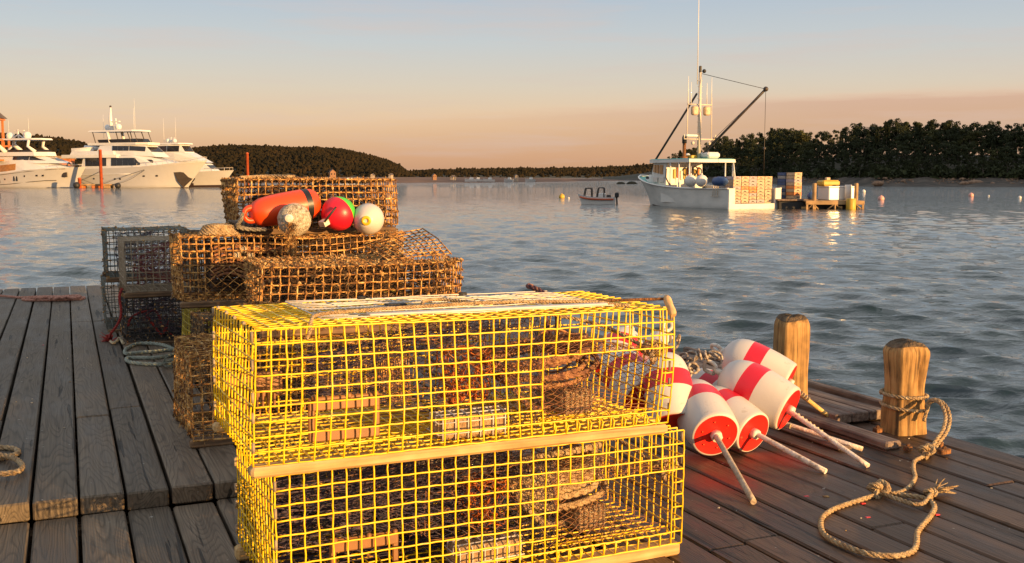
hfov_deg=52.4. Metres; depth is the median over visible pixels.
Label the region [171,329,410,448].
lobster trap
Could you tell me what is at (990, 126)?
broadleaf tree
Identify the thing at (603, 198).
skiff
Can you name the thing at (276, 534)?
lobster trap
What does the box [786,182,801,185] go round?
fish crate
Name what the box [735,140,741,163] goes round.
conifer tree
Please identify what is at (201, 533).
dock
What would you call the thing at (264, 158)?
woods
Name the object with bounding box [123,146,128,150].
window
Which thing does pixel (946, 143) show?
broadleaf tree
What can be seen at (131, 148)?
window
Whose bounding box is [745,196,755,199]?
fish crate
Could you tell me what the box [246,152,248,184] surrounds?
marina pile
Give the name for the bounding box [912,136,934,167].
broadleaf tree
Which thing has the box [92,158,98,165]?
window
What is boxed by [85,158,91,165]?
window
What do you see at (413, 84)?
sky
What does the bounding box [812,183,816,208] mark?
raft post
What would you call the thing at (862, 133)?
broadleaf tree
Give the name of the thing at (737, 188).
fish crate
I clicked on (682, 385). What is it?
lobster buoy
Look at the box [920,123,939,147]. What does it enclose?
broadleaf tree
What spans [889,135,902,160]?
broadleaf tree
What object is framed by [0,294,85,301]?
rope
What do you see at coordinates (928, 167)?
broadleaf tree
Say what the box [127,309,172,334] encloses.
rope
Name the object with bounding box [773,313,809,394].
wooden pile
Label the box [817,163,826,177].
broadleaf tree
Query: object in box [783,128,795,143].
broadleaf tree
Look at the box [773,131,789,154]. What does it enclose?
broadleaf tree
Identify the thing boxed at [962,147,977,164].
broadleaf tree
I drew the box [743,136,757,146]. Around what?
broadleaf tree
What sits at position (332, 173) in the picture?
house
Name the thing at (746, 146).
broadleaf tree
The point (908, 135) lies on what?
broadleaf tree
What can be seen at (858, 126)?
broadleaf tree
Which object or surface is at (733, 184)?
fish crate
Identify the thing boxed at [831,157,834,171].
conifer tree
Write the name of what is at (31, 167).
motor yacht
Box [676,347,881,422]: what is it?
platform boards
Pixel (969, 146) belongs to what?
broadleaf tree
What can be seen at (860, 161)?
broadleaf tree
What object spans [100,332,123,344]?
rope
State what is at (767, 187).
fish crate
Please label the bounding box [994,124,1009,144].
broadleaf tree
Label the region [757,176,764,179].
fish crate
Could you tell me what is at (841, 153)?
broadleaf tree
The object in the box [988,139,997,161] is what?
conifer tree
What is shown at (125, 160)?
window
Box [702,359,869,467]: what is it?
lobster buoy
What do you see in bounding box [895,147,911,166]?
broadleaf tree
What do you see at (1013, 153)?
broadleaf tree
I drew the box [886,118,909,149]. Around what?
broadleaf tree
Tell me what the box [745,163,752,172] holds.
broadleaf tree
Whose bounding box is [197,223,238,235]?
rope
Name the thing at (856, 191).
raft post
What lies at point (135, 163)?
motor yacht
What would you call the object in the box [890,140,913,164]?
broadleaf tree
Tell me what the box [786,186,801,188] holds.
fish crate
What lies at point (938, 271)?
water
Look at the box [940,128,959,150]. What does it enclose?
broadleaf tree
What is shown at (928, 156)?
broadleaf tree
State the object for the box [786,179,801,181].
fish crate
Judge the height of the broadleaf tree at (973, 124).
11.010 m
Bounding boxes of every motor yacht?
[0,122,84,187]
[61,105,206,187]
[153,121,233,186]
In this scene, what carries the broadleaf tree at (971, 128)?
on the headland
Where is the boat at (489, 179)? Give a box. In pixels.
[483,177,494,181]
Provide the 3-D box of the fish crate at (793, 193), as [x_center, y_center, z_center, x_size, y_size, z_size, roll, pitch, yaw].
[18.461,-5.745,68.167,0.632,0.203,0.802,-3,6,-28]
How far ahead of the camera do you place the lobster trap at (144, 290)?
6.79 m
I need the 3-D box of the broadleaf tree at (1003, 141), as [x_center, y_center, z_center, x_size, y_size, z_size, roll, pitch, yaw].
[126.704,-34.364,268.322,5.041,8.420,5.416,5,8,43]
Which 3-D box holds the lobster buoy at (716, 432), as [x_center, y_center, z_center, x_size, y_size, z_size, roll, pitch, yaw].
[0.827,0.645,4.070,0.224,0.227,0.937,-1,25,-11]
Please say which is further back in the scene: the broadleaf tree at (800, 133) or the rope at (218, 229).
the broadleaf tree at (800, 133)
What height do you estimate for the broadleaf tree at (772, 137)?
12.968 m
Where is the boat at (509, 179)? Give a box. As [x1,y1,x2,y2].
[504,177,513,181]
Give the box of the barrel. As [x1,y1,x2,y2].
[846,198,855,208]
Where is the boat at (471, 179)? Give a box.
[465,177,476,181]
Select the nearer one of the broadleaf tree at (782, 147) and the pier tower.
the pier tower
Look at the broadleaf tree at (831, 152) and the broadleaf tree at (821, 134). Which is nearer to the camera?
the broadleaf tree at (831, 152)
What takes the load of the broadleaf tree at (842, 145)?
on the headland
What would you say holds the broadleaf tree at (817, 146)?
on the headland
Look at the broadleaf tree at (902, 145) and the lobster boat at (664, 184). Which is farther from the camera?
the broadleaf tree at (902, 145)
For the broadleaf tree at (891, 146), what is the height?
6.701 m
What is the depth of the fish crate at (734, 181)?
66.34 m
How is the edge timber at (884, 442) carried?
on the dock at (978, 519)
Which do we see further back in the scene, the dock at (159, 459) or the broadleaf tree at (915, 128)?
the broadleaf tree at (915, 128)
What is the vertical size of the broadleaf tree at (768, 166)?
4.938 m
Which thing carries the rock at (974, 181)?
on the headland
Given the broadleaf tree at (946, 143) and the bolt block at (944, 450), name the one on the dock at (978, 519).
the bolt block at (944, 450)
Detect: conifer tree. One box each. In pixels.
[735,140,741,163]
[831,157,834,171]
[863,148,869,168]
[880,125,894,161]
[912,124,924,152]
[950,135,960,166]
[977,147,983,168]
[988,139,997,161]
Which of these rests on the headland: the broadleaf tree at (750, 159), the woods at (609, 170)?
the broadleaf tree at (750, 159)
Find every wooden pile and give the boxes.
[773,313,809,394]
[880,338,929,436]
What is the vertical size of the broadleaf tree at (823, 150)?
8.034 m
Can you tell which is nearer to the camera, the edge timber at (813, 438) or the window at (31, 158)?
the edge timber at (813, 438)
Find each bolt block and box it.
[872,425,881,432]
[903,443,912,451]
[937,446,950,454]
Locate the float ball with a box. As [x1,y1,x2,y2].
[807,191,811,199]
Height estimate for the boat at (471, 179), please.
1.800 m
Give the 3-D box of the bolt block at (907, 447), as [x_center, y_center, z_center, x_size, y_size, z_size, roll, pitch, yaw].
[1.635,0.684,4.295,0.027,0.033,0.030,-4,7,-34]
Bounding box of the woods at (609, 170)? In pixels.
[407,163,653,177]
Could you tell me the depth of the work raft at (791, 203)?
67.35 m
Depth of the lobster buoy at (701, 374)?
4.46 m
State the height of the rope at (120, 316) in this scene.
0.344 m
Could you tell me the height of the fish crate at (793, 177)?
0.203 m
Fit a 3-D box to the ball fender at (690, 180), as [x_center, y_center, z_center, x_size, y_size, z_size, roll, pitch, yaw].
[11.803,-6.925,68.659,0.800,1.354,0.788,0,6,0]
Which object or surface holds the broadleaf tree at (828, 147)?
on the headland
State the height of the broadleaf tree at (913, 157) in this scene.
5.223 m
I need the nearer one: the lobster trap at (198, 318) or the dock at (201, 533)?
the dock at (201, 533)
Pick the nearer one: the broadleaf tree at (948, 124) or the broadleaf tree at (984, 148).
the broadleaf tree at (984, 148)
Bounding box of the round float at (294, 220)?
[277,203,310,256]
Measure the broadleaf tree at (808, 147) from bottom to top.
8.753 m
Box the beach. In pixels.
[229,177,624,182]
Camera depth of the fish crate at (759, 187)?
67.22 m
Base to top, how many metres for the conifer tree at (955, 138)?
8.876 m
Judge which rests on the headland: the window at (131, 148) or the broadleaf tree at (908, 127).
the broadleaf tree at (908, 127)
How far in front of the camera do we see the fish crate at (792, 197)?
67.92 m
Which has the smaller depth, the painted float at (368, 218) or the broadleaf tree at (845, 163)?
the painted float at (368, 218)
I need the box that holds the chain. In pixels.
[672,334,722,376]
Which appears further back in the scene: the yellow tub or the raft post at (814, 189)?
the yellow tub
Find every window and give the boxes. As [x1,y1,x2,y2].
[0,164,15,171]
[13,156,28,159]
[29,156,42,159]
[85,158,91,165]
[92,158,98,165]
[102,158,105,165]
[111,158,116,165]
[112,146,117,150]
[117,158,121,165]
[122,158,127,165]
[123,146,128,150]
[128,158,133,165]
[129,146,145,150]
[159,146,166,151]
[167,146,178,151]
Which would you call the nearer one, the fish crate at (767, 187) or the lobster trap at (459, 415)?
the lobster trap at (459, 415)
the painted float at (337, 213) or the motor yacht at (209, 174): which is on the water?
the motor yacht at (209, 174)
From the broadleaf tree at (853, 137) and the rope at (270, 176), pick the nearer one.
the rope at (270, 176)
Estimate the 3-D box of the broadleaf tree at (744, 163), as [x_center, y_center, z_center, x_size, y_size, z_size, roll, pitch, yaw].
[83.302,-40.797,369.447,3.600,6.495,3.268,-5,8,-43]
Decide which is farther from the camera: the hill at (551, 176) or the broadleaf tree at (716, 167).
the hill at (551, 176)
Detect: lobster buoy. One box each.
[595,325,642,381]
[601,349,645,412]
[642,320,675,360]
[643,339,691,427]
[676,379,756,504]
[691,368,862,450]
[701,385,826,473]
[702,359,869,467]
[710,339,827,416]
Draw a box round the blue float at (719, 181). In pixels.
[712,177,728,185]
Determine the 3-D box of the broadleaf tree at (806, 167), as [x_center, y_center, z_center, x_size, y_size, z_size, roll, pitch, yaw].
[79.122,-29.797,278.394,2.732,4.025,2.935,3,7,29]
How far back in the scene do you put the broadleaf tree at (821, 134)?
322.70 m
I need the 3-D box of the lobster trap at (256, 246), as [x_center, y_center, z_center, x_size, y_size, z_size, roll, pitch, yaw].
[-1.295,-0.099,5.983,1.283,0.410,0.597,-2,6,-23]
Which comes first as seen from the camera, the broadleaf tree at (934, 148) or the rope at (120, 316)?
the rope at (120, 316)
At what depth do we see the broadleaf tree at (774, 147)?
341.84 m
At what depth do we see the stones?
231.47 m
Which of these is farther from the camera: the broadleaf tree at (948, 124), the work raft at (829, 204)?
the broadleaf tree at (948, 124)
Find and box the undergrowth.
[702,163,1023,179]
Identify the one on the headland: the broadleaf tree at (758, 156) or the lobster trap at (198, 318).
the broadleaf tree at (758, 156)
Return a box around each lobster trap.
[100,274,187,333]
[101,224,188,282]
[118,235,210,298]
[118,289,211,346]
[168,229,404,308]
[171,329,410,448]
[182,290,410,371]
[187,228,397,290]
[189,310,389,400]
[190,288,393,346]
[212,291,674,478]
[220,175,398,234]
[233,397,684,562]
[241,228,466,337]
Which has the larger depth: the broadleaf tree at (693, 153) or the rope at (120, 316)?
the broadleaf tree at (693, 153)
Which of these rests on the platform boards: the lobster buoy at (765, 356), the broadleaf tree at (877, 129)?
the lobster buoy at (765, 356)
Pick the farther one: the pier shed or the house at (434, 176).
the house at (434, 176)
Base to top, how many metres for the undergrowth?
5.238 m
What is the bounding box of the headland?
[603,155,1023,186]
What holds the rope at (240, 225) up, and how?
on the lobster trap at (256, 246)
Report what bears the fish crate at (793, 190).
on the fish crate at (793, 193)
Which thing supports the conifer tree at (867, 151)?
on the headland
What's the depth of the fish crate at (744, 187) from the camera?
66.72 m
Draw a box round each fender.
[73,182,79,187]
[685,173,695,186]
[696,173,707,186]
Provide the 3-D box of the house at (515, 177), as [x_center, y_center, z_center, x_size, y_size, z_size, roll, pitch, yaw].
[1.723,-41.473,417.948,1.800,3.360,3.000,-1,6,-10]
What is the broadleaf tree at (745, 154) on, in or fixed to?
on the headland
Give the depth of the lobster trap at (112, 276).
7.41 m
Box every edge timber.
[521,335,851,451]
[534,328,900,449]
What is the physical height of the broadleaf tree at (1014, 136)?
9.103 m
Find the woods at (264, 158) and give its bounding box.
[192,143,415,176]
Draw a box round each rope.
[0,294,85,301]
[0,445,24,476]
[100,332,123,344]
[108,288,122,338]
[123,341,173,367]
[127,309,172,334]
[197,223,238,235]
[227,212,270,234]
[240,174,294,178]
[469,333,599,410]
[490,441,608,528]
[526,283,559,345]
[818,388,958,558]
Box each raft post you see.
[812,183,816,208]
[854,183,857,208]
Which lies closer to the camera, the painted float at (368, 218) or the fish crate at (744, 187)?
the painted float at (368, 218)
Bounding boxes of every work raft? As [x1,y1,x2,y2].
[776,198,817,208]
[803,200,864,208]
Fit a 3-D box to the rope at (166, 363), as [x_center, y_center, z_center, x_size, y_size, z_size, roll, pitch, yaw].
[-2.155,0.412,6.236,0.330,0.086,0.966,-2,6,-22]
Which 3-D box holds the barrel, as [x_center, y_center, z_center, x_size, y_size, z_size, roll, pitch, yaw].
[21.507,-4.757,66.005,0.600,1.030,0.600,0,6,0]
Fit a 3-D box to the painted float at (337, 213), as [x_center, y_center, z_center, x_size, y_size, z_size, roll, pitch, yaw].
[-0.977,-0.381,5.830,0.192,0.193,0.229,0,6,1]
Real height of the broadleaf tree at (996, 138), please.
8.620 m
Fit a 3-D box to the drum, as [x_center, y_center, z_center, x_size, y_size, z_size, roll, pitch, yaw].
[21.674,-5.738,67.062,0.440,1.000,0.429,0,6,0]
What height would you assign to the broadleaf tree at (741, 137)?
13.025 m
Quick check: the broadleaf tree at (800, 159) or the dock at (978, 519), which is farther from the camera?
the broadleaf tree at (800, 159)
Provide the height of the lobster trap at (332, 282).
0.449 m
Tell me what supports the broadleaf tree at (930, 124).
on the headland
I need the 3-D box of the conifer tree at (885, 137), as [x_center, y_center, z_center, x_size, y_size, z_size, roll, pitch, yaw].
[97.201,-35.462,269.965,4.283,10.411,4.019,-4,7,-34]
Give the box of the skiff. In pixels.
[578,187,618,203]
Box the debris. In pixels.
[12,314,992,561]
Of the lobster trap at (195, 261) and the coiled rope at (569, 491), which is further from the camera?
the lobster trap at (195, 261)
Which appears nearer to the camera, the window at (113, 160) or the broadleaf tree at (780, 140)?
the window at (113, 160)
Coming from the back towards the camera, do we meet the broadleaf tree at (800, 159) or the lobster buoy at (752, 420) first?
the broadleaf tree at (800, 159)
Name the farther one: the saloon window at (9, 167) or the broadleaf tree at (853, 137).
the broadleaf tree at (853, 137)
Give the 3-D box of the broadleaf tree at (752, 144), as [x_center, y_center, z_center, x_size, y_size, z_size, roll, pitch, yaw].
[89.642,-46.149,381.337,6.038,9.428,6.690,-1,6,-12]
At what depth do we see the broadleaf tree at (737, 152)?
390.71 m
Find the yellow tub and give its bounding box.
[817,177,839,185]
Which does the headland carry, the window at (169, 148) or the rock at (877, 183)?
the rock at (877, 183)
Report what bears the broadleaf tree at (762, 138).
on the headland
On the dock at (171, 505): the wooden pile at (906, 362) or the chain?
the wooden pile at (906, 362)
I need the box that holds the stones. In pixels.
[772,176,1022,183]
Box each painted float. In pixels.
[318,196,354,230]
[353,203,383,234]
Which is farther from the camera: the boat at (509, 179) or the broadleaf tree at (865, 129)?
the boat at (509, 179)
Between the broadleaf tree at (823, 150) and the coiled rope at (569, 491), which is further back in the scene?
the broadleaf tree at (823, 150)
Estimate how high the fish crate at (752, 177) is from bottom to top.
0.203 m
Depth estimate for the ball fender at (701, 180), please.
67.40 m
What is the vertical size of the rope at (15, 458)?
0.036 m
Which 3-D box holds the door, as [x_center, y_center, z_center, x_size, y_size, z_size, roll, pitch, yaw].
[-0.182,0.062,3.017,0.860,0.014,0.427,-2,6,-26]
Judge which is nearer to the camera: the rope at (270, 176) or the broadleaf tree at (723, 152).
the rope at (270, 176)
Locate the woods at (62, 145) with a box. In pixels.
[0,132,223,170]
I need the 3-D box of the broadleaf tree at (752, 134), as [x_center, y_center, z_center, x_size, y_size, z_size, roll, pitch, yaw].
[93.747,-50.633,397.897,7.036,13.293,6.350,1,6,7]
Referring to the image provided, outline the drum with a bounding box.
[844,185,851,199]
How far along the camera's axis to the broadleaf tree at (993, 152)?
241.24 m
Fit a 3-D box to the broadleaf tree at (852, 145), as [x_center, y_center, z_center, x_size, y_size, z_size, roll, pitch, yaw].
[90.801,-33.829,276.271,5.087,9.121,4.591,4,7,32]
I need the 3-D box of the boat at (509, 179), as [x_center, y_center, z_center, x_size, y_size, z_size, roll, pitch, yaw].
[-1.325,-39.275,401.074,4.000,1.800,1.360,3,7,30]
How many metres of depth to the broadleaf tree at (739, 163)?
373.98 m
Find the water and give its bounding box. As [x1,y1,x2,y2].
[0,181,1023,457]
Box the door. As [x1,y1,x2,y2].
[285,291,613,319]
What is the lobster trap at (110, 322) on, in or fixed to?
on the dock at (159, 459)
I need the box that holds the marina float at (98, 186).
[81,184,114,187]
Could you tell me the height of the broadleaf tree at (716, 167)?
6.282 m
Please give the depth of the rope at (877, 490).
3.67 m
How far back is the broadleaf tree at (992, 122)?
283.10 m
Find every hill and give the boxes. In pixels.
[216,155,378,176]
[415,169,649,177]
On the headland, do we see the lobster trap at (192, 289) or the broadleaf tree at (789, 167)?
the broadleaf tree at (789, 167)
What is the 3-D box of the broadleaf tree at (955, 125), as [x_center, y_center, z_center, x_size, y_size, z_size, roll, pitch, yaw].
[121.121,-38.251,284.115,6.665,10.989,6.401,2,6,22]
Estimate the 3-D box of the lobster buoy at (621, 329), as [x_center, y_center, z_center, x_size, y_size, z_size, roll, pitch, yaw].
[0.523,0.320,4.939,0.209,0.212,0.341,2,39,22]
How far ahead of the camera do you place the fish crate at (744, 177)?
66.56 m
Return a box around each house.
[329,169,335,177]
[431,173,436,179]
[514,174,517,181]
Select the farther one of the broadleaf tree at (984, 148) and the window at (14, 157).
the broadleaf tree at (984, 148)
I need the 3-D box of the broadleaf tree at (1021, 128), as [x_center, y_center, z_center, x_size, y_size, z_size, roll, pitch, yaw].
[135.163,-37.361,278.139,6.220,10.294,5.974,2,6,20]
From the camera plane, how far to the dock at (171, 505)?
4.23 m
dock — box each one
[0,284,477,524]
[0,475,598,562]
[3,297,458,562]
[370,279,1023,562]
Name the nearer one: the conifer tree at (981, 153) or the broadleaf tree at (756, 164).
the conifer tree at (981, 153)
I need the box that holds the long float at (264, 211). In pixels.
[242,189,320,225]
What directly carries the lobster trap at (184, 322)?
on the dock at (159, 459)
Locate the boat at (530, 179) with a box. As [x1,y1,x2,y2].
[525,177,534,181]
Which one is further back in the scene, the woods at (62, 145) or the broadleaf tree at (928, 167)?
the woods at (62, 145)
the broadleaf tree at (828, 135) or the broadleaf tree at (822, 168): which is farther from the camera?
the broadleaf tree at (828, 135)
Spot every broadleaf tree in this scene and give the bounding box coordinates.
[686,149,696,154]
[710,143,724,151]
[713,149,725,169]
[714,163,722,169]
[715,136,729,151]
[716,140,734,157]
[724,147,735,158]
[727,154,736,164]
[733,147,743,162]
[736,159,744,167]
[738,147,753,163]
[739,134,752,147]
[742,158,750,168]
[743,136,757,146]
[743,142,754,157]
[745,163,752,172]
[746,153,760,170]
[748,132,759,142]
[748,143,757,158]
[752,160,761,175]
[754,153,770,167]
[755,140,774,167]
[757,132,769,144]
[760,148,775,169]
[762,162,772,171]
[767,142,781,158]
[769,130,783,145]
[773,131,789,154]
[778,144,791,161]
[780,166,788,172]
[782,136,795,149]
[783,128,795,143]
[784,129,798,141]
[784,139,802,163]
[786,163,793,172]
[789,130,811,165]
[796,156,805,165]
[799,142,819,168]
[803,163,812,174]
[809,140,823,154]
[814,131,827,155]
[814,143,826,165]
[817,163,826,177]
[820,129,839,157]
[820,142,835,155]
[822,155,834,165]
[825,146,839,162]
[834,138,851,166]
[836,149,850,165]
[840,126,849,157]
[840,159,849,170]
[844,122,864,147]
[844,137,862,162]
[848,135,861,161]
[851,153,862,164]
[853,157,866,175]
[854,126,874,147]
[855,137,872,158]
[860,126,882,157]
[865,133,882,150]
[869,121,894,153]
[882,143,895,160]
[882,148,897,165]
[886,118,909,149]
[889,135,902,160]
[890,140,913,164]
[891,122,916,142]
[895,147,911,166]
[896,126,916,151]
[905,121,924,143]
[910,153,922,164]
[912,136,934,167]
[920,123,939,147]
[921,153,930,165]
[922,129,940,159]
[923,156,935,176]
[925,119,950,155]
[926,142,943,159]
[928,131,947,153]
[935,141,956,164]
[938,120,958,141]
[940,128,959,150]
[944,121,967,142]
[950,126,970,157]
[957,130,983,161]
[959,122,978,134]
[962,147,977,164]
[964,142,976,159]
[965,127,981,147]
[972,124,996,144]
[974,124,993,147]
[974,143,988,157]
[974,157,990,177]
[984,131,1003,157]
[985,121,1003,137]
[987,149,1000,164]
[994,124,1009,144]
[995,132,1011,152]
[1001,148,1022,165]
[1002,129,1023,161]
[1007,123,1023,142]
[1017,150,1023,165]
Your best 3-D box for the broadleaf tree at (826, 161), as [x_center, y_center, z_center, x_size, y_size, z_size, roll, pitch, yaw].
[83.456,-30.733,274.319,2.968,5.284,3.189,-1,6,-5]
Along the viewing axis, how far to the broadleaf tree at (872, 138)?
277.35 m
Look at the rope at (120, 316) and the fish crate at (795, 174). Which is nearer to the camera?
the rope at (120, 316)
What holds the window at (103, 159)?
in the motor yacht at (135, 163)
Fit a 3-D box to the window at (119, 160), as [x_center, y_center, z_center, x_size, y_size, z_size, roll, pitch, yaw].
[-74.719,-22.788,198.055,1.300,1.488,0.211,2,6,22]
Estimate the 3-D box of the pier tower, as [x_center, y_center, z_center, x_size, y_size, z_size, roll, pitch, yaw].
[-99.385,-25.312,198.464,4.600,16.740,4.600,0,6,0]
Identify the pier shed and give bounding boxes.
[55,156,75,166]
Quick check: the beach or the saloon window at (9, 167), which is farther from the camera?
the beach
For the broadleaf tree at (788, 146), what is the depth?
320.44 m
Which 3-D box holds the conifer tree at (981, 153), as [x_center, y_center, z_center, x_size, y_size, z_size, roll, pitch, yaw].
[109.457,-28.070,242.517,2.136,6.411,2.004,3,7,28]
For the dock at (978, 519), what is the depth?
3.65 m
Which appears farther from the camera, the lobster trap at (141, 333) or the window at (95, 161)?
the window at (95, 161)
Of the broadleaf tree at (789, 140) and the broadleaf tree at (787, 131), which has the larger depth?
the broadleaf tree at (787, 131)
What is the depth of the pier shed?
232.04 m
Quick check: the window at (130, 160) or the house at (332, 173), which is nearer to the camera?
the window at (130, 160)
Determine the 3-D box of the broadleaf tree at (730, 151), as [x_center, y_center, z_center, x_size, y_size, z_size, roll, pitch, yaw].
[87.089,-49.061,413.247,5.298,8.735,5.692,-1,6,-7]
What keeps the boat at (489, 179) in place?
on the beach
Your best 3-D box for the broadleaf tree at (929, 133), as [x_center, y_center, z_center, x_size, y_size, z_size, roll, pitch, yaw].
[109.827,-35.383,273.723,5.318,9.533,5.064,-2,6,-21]
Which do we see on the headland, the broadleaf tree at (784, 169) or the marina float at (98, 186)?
the broadleaf tree at (784, 169)
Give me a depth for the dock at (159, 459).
4.54 m
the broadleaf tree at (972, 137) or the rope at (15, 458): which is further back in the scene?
the broadleaf tree at (972, 137)
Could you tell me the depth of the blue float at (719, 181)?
65.97 m
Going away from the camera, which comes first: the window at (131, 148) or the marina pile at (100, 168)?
the marina pile at (100, 168)
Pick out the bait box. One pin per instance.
(831, 192)
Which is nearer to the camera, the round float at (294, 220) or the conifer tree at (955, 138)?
the round float at (294, 220)
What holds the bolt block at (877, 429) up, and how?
on the dock at (978, 519)
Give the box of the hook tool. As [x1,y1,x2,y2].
[493,295,675,316]
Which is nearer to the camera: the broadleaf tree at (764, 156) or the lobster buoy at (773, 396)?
the lobster buoy at (773, 396)
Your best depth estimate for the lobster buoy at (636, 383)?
4.43 m
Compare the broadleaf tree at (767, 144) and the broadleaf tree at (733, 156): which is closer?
the broadleaf tree at (767, 144)
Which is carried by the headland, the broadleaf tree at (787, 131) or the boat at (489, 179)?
the broadleaf tree at (787, 131)
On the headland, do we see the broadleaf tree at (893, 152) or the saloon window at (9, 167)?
the broadleaf tree at (893, 152)
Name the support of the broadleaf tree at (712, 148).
on the headland
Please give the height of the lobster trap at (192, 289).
0.398 m
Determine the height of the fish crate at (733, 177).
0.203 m
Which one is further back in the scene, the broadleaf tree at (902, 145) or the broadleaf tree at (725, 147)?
the broadleaf tree at (725, 147)
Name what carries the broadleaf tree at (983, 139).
on the headland
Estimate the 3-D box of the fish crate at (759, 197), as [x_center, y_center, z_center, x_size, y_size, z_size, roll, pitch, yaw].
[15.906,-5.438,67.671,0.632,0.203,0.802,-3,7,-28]
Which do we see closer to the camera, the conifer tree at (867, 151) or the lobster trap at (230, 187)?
the lobster trap at (230, 187)
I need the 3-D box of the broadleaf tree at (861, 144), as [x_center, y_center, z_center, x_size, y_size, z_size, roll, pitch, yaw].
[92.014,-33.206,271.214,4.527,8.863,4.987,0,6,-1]
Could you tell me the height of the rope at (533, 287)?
0.179 m
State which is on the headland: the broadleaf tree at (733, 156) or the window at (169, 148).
the broadleaf tree at (733, 156)
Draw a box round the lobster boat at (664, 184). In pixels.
[638,2,781,208]
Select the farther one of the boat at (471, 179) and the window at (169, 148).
the boat at (471, 179)
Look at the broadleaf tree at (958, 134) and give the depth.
266.81 m
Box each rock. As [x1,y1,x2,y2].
[871,181,883,185]
[968,180,982,183]
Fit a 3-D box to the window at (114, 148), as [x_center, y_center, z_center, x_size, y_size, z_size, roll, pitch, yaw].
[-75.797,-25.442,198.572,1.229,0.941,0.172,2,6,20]
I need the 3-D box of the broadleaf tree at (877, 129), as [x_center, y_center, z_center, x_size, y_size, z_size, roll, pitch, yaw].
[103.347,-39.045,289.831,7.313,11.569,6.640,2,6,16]
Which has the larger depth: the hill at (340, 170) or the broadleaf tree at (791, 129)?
the hill at (340, 170)
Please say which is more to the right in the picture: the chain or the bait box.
the bait box
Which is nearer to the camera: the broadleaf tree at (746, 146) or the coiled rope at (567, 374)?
the coiled rope at (567, 374)
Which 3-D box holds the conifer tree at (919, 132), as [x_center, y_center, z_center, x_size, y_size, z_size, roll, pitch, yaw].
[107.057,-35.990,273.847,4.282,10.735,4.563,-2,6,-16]
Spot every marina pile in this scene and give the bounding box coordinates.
[98,149,102,187]
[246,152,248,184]
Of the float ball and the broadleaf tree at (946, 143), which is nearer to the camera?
the float ball
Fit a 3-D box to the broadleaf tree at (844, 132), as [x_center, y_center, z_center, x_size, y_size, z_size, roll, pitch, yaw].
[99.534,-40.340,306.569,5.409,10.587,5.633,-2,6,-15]
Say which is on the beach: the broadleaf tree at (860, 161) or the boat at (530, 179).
the boat at (530, 179)
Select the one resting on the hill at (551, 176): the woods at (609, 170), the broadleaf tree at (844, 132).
the woods at (609, 170)
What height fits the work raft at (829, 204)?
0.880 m
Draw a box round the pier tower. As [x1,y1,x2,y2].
[0,113,6,160]
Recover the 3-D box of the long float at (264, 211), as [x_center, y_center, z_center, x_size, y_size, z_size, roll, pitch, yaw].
[-1.276,-0.402,5.745,0.450,0.176,0.176,-14,13,-32]
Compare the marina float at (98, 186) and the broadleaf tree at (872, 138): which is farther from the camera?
the broadleaf tree at (872, 138)
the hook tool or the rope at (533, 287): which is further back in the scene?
the rope at (533, 287)
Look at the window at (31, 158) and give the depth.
196.99 m
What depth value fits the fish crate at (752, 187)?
66.96 m
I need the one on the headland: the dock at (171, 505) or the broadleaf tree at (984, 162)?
the broadleaf tree at (984, 162)
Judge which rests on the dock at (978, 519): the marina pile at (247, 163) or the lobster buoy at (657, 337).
the lobster buoy at (657, 337)
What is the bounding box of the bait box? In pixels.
[817,186,853,199]
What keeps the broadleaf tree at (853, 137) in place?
on the headland
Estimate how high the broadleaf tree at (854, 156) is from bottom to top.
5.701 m
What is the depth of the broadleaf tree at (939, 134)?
272.90 m
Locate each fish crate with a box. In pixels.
[725,183,740,185]
[725,186,740,189]
[726,176,740,179]
[728,180,740,182]
[736,186,748,189]
[741,176,748,179]
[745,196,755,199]
[748,186,756,189]
[749,176,756,179]
[756,186,764,189]
[756,196,763,199]
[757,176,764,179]
[764,186,771,189]
[786,176,801,178]
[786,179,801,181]
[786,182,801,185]
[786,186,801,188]
[786,189,801,191]
[786,192,801,195]
[786,195,800,198]
[787,172,801,175]
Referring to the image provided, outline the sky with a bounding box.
[0,0,1023,170]
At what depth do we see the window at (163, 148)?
210.41 m
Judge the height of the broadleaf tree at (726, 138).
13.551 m

